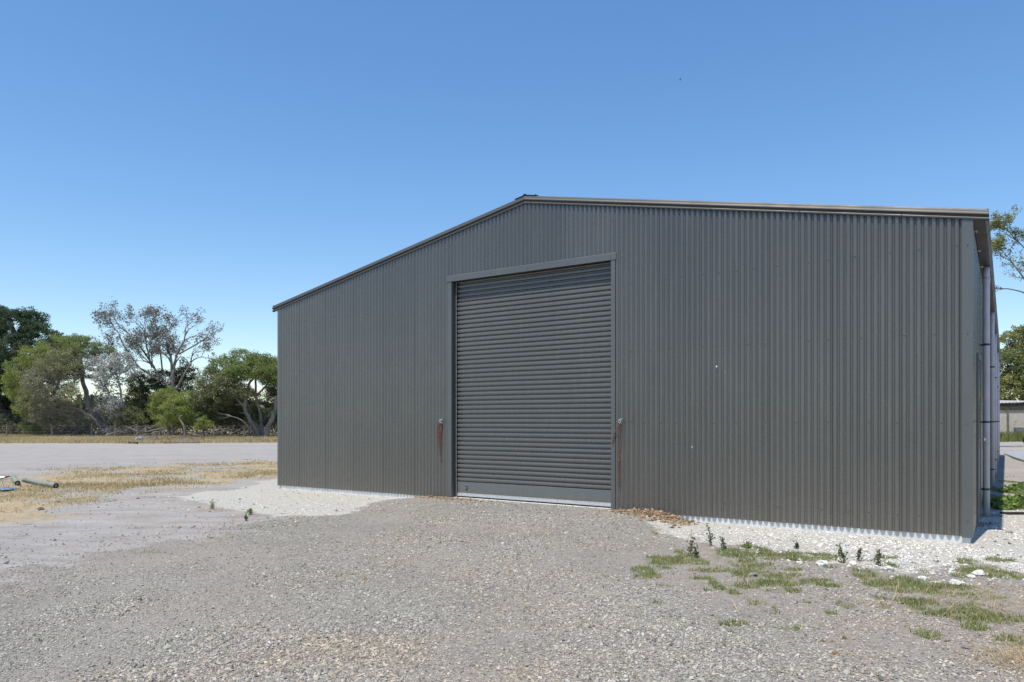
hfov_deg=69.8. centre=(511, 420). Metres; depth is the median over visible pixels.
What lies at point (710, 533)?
weed
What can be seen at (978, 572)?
limestone lump
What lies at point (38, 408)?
leaning tree
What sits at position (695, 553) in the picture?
weed
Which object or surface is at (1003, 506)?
broadleaf weed
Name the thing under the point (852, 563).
limestone lump
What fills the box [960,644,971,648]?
grey stone
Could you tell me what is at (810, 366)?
shed
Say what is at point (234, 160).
sky
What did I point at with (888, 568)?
limestone lump
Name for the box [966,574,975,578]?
limestone lump
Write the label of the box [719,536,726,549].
weed
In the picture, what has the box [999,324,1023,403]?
leafy tree
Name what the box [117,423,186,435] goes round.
branch pile
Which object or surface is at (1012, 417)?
old shed
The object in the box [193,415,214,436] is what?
bush
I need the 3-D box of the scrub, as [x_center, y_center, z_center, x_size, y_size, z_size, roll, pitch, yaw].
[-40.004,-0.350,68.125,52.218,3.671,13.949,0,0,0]
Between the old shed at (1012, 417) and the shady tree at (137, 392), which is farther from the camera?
the shady tree at (137, 392)
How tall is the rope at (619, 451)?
0.950 m
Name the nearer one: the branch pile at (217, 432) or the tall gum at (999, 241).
the tall gum at (999, 241)
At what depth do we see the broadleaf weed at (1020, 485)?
14.67 m
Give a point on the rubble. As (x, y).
(903, 562)
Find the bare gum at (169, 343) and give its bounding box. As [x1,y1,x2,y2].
[89,300,224,434]
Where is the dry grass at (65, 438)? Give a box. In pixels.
[0,432,276,512]
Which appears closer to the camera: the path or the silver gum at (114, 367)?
the path
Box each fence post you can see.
[10,474,19,485]
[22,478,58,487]
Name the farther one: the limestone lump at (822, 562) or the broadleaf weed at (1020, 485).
the broadleaf weed at (1020, 485)
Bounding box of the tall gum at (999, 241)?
[990,205,1023,292]
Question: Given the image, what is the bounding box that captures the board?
[1000,512,1023,514]
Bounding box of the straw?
[665,536,1023,678]
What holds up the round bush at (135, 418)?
on the ground at (20, 459)
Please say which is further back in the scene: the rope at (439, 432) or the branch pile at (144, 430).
the branch pile at (144, 430)
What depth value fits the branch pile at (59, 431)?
62.59 m
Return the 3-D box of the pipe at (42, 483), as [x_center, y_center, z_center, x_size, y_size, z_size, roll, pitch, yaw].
[-10.025,1.307,15.571,2.273,0.113,0.109,0,0,43]
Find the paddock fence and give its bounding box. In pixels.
[6,423,275,436]
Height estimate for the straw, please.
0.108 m
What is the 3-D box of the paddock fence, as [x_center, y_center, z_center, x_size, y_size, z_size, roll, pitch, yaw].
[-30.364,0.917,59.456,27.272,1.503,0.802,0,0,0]
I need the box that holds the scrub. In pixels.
[0,402,276,435]
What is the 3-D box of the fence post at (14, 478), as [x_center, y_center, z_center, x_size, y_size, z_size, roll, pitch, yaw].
[-11.054,1.304,16.324,0.108,0.112,2.285,0,0,-36]
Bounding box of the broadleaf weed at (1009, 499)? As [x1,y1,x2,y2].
[990,494,1023,508]
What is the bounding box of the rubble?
[22,491,1023,590]
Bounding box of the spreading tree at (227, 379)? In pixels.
[186,348,276,436]
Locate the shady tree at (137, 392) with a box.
[117,363,200,433]
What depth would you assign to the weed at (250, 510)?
10.68 m
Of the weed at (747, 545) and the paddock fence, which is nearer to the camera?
the weed at (747, 545)
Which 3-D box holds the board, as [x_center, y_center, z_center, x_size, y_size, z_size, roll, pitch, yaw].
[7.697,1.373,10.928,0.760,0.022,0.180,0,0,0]
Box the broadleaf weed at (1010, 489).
[998,486,1021,492]
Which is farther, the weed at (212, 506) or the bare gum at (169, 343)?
the bare gum at (169, 343)
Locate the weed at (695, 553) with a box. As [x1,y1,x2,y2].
[691,547,699,557]
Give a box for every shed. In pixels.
[272,194,1000,542]
[1000,400,1023,433]
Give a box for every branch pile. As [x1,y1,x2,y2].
[0,423,40,434]
[39,419,97,435]
[83,424,153,435]
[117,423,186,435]
[175,425,259,435]
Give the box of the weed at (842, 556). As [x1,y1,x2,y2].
[834,543,847,562]
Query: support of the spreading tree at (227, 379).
on the ground at (20, 459)
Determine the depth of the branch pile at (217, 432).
62.27 m
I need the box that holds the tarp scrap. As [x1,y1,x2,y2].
[0,486,15,490]
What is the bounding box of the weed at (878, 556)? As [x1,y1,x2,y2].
[870,548,884,565]
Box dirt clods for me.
[0,466,1023,662]
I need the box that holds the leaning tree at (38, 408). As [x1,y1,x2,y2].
[0,333,120,435]
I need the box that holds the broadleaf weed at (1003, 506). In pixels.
[992,502,1018,509]
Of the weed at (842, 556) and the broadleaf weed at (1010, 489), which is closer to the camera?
the weed at (842, 556)
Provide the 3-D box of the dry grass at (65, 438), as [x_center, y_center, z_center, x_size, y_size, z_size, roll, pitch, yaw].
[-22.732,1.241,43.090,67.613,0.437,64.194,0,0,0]
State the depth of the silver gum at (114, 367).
61.08 m
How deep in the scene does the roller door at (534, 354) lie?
11.62 m
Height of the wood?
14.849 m
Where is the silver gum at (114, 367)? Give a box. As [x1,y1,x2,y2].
[85,343,140,435]
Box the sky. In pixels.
[0,0,1023,401]
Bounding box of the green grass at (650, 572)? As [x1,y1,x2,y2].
[60,480,1023,647]
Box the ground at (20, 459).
[0,425,1023,681]
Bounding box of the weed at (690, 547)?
[684,530,697,553]
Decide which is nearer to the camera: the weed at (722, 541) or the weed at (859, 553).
the weed at (859, 553)
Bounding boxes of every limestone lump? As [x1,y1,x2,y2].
[816,560,829,565]
[848,561,856,565]
[883,565,894,570]
[948,579,961,585]
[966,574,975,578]
[971,570,984,575]
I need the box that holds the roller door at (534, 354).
[457,262,610,507]
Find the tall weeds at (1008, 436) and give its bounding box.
[1000,431,1023,441]
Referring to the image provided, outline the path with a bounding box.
[1004,452,1023,461]
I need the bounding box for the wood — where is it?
[1,394,1020,424]
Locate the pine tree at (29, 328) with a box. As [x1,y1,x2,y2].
[0,304,90,424]
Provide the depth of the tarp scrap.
14.15 m
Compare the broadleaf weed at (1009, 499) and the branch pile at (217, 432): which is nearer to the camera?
the broadleaf weed at (1009, 499)
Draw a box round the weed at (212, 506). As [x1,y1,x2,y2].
[209,499,214,509]
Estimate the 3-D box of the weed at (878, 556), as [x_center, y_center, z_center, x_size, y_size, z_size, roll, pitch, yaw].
[3.456,1.279,6.918,0.129,0.193,0.109,0,0,7]
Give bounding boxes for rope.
[438,423,441,461]
[612,423,621,486]
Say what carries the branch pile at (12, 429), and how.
on the ground at (20, 459)
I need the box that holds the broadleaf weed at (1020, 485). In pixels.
[1004,481,1023,489]
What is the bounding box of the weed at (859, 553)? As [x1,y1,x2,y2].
[855,547,863,560]
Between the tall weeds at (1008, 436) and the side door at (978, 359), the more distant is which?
the tall weeds at (1008, 436)
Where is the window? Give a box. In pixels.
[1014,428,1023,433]
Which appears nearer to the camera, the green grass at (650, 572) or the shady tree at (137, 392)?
the green grass at (650, 572)
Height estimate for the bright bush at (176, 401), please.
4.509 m
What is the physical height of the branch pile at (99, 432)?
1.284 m
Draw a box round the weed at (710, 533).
[705,526,715,545]
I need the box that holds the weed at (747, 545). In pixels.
[742,541,752,548]
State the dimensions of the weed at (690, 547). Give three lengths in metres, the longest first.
0.265 x 0.153 x 0.136 m
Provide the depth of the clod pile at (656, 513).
10.18 m
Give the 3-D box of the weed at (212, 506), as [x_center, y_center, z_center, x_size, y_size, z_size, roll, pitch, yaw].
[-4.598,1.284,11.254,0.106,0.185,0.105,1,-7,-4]
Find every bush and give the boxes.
[114,405,147,433]
[144,385,211,436]
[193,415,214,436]
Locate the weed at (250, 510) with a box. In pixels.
[245,508,254,514]
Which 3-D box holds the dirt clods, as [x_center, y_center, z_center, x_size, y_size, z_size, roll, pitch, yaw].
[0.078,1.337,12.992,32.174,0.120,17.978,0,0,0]
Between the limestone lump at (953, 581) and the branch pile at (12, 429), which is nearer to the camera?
the limestone lump at (953, 581)
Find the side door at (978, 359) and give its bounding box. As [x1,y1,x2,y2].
[976,352,985,524]
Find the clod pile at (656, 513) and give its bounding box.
[415,495,708,527]
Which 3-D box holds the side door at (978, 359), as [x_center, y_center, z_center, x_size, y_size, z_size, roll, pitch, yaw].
[6.163,0.221,9.634,0.085,2.170,0.960,0,0,34]
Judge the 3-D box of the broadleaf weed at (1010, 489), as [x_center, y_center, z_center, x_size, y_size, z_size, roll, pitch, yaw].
[9.667,1.332,14.249,0.371,0.154,0.404,0,0,-41]

